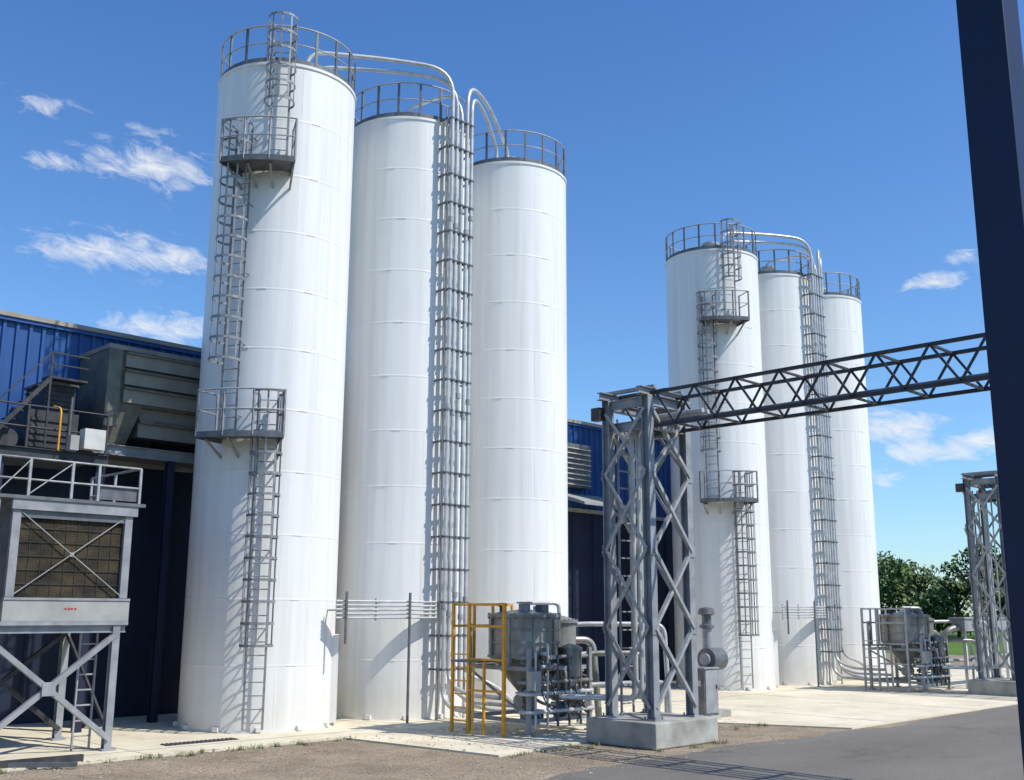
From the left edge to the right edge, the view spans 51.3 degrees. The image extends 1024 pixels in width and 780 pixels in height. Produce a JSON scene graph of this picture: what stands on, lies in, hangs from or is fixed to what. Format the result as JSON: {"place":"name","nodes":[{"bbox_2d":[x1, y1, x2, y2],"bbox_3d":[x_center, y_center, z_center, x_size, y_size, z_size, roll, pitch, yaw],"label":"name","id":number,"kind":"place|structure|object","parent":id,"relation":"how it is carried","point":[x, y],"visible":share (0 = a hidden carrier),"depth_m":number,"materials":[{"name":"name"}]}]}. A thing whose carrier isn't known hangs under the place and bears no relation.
{"place":"outdoors","nodes":[
{"label":"outdoors","id":0,"kind":"place"},
{"bbox_2d":[0,454,145,750],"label":"air filter house","id":1,"kind":"structure","parent":0,"point":[64,562],"depth_m":21.42,"materials":[{"name":"grey paint"}]},
{"bbox_2d":[0,309,675,724],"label":"warehouse building","id":2,"kind":"structure","parent":0,"point":[28,343],"depth_m":29.01,"materials":[{"name":"metal"}]},
{"bbox_2d":[0,653,1009,779],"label":"gravel yard","id":3,"kind":"structure","parent":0,"point":[533,768],"depth_m":20.07,"materials":[{"name":"gravel"}]},
{"bbox_2d":[0,721,767,773],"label":"weeds","id":4,"kind":"object","parent":3,"relation":"on","point":[240,748],"visible":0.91,"depth_m":21.88,"materials":[{"name":"green plant"}]},
{"bbox_2d":[6,711,841,779],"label":"loose stones","id":5,"kind":"object","parent":3,"relation":"on","point":[154,758],"visible":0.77,"depth_m":20.88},
{"bbox_2d":[0,665,1017,771],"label":"concrete pad","id":6,"kind":"object","parent":3,"relation":"on","point":[848,705],"visible":0.41,"depth_m":26.36,"materials":[{"name":"beige concrete"}]},
{"bbox_2d":[0,754,83,768],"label":"steel offcut beams","id":7,"kind":"structure","parent":6,"relation":"on","point":[73,760],"depth_m":19.05,"materials":[{"name":"grey metal"}]},
{"bbox_2d":[0,351,109,732],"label":"machinery deck","id":8,"kind":"structure","parent":6,"relation":"on","point":[44,424],"depth_m":25.52,"materials":[{"name":"metal"}]},
{"bbox_2d":[76,343,200,727],"bbox_3d":[-9.432,3.825,28.104,2.000,9.420,4.300,-11,-16,44],"label":"dust collector","id":9,"kind":"object","parent":6,"relation":"on","point":[145,399],"visible":0.48,"depth_m":27.59,"materials":[{"name":"grey metal"}]},
{"bbox_2d":[160,737,238,745],"bbox_3d":[-6.644,7.501,22.745,0.300,0.035,1.700,-11,-16,44],"label":"drain grate","id":10,"kind":"object","parent":6,"relation":"on","point":[197,741],"visible":1,"depth_m":22.65,"materials":[{"name":"metal"}]},
{"bbox_2d":[173,11,355,733],"bbox_3d":[-6.443,-0.575,27.628,3.854,17.875,4.747,-5,-13,23],"label":"storage silo","id":11,"kind":"object","parent":6,"relation":"on","point":[260,646],"visible":0.98,"depth_m":26.29,"materials":[{"name":"white paint"}]},
{"bbox_2d":[327,591,436,722],"bbox_3d":[-3.311,6.756,26.891,0.725,3.250,3.230,-11,-16,44],"label":"conduit rack","id":12,"kind":"object","parent":6,"relation":"on","point":[346,609],"visible":0.98,"depth_m":26.85,"materials":[{"name":"metal"}]},
{"bbox_2d":[335,82,469,720],"bbox_3d":[-3.176,0.152,31.053,3.880,17.875,3.880,-11,-16,44],"label":"storage silo","id":13,"kind":"object","parent":6,"relation":"on","point":[388,521],"visible":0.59,"depth_m":29.29,"materials":[{"name":"white paint"}]},
{"bbox_2d":[306,51,594,719],"bbox_3d":[-1.360,-0.379,29.717,4.668,18.390,8.718,-11,-16,44],"label":"pneumatic conveying pipework","id":14,"kind":"object","parent":6,"relation":"on","point":[450,412],"visible":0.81,"depth_m":29.59,"materials":[{"name":"metal"}]},
{"bbox_2d":[467,130,571,709],"bbox_3d":[-0.089,0.795,34.079,3.880,17.875,3.880,-11,-16,44],"label":"storage silo","id":15,"kind":"object","parent":6,"relation":"on","point":[518,519],"visible":0.58,"depth_m":32.63,"materials":[{"name":"white paint"}]},
{"bbox_2d":[450,601,671,737],"bbox_3d":[1.250,6.760,26.284,5.867,3.057,2.647,9,-14,-35],"label":"material receiving hopper","id":16,"kind":"object","parent":6,"relation":"on","point":[534,651],"visible":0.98,"depth_m":25.08,"materials":[{"name":"grey paint"}]},
{"bbox_2d":[697,666,720,718],"bbox_3d":[5.150,8.084,28.427,0.505,1.360,0.700,-11,-16,44],"label":"electrical cabinet","id":17,"kind":"object","parent":6,"relation":"on","point":[708,691],"visible":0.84,"depth_m":28.23,"materials":[{"name":"metal"}]},
{"bbox_2d":[697,607,730,717],"bbox_3d":[5.399,7.429,29.178,0.900,2.950,0.900,-11,-16,44],"label":"blower unit","id":18,"kind":"object","parent":6,"relation":"on","point":[708,655],"visible":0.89,"depth_m":29.01,"materials":[{"name":"grey paint"}]},
{"bbox_2d":[665,218,778,690],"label":"storage silo","id":19,"kind":"object","parent":6,"relation":"on","point":[713,311],"visible":0.92,"depth_m":40.44,"materials":[{"name":"white paint"}]},
{"bbox_2d":[755,249,836,684],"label":"storage silo","id":20,"kind":"object","parent":6,"relation":"on","point":[797,576],"visible":0.45,"depth_m":43.25,"materials":[{"name":"white paint"}]},
{"bbox_2d":[772,600,826,686],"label":"conduit rack","id":21,"kind":"object","parent":6,"relation":"on","point":[814,611],"visible":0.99,"depth_m":41.03,"materials":[{"name":"metal"}]},
{"bbox_2d":[720,232,914,684],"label":"pneumatic conveying pipework","id":22,"kind":"object","parent":6,"relation":"on","point":[833,585],"visible":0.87,"depth_m":43.45,"materials":[{"name":"metal"}]},
{"bbox_2d":[823,272,885,680],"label":"storage silo","id":23,"kind":"object","parent":6,"relation":"on","point":[856,543],"visible":0.41,"depth_m":46.41,"materials":[{"name":"white paint"}]},
{"bbox_2d":[860,606,993,692],"bbox_3d":[15.632,9.758,40.381,5.867,3.057,2.647,9,-14,-35],"label":"material receiving hopper","id":24,"kind":"object","parent":6,"relation":"on","point":[907,636],"visible":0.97,"depth_m":39.19,"materials":[{"name":"grey paint"}]},
{"bbox_2d":[941,617,1011,688],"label":"cable trough on stands","id":25,"kind":"object","parent":6,"relation":"on","point":[963,625],"visible":0.48,"depth_m":40.36,"materials":[{"name":"metal"}]},
{"bbox_2d":[942,470,1016,696],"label":"pipe bridge tower","id":26,"kind":"structure","parent":6,"relation":"on","point":[998,684],"depth_m":38.21,"materials":[{"name":"grey metal"}]},
{"bbox_2d":[974,474,995,500],"bbox_3d":[24.708,2.163,31.932,21.141,0.850,1.075,-11,-16,44],"label":"pipe bridge truss","id":27,"kind":"object","parent":26,"relation":"attached to","point":[981,477],"visible":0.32,"depth_m":38.74,"materials":[{"name":"metal"}]},
{"bbox_2d":[560,384,717,749],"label":"pipe bridge tower","id":28,"kind":"structure","parent":3,"relation":"on","point":[651,726],"depth_m":23.91,"materials":[{"name":"grey metal"}]},
{"bbox_2d":[618,332,989,436],"bbox_3d":[10.327,-0.835,17.835,21.141,0.850,1.075,-11,-16,44],"label":"pipe bridge truss","id":29,"kind":"object","parent":28,"relation":"attached to","point":[965,378],"visible":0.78,"depth_m":21.53,"materials":[{"name":"metal"}]},
{"bbox_2d":[0,0,1023,615],"label":"sky","id":30,"kind":"structure","parent":0,"point":[839,127],"materials":[{"name":"blue"}]},
{"bbox_2d":[543,704,1023,779],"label":"asphalt road","id":31,"kind":"structure","parent":0,"point":[984,744],"depth_m":21.05,"materials":[{"name":"grey asphalt"}]},
{"bbox_2d":[956,0,1023,770],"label":"steel column","id":32,"kind":"structure","parent":31,"relation":"on","point":[992,63],"depth_m":7.47,"materials":[{"name":"blue metal"}]},
{"bbox_2d":[885,616,1009,656],"bbox_3d":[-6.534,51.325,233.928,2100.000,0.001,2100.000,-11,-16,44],"label":"grass ground","id":33,"kind":"structure","parent":0,"point":[955,648],"depth_m":95.55,"materials":[{"name":"green plant"}]},
{"bbox_2d":[877,543,1007,638],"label":"tree line","id":34,"kind":"object","parent":33,"relation":"on","point":[935,601],"visible":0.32,"depth_m":126.11,"materials":[{"name":"green plant"}]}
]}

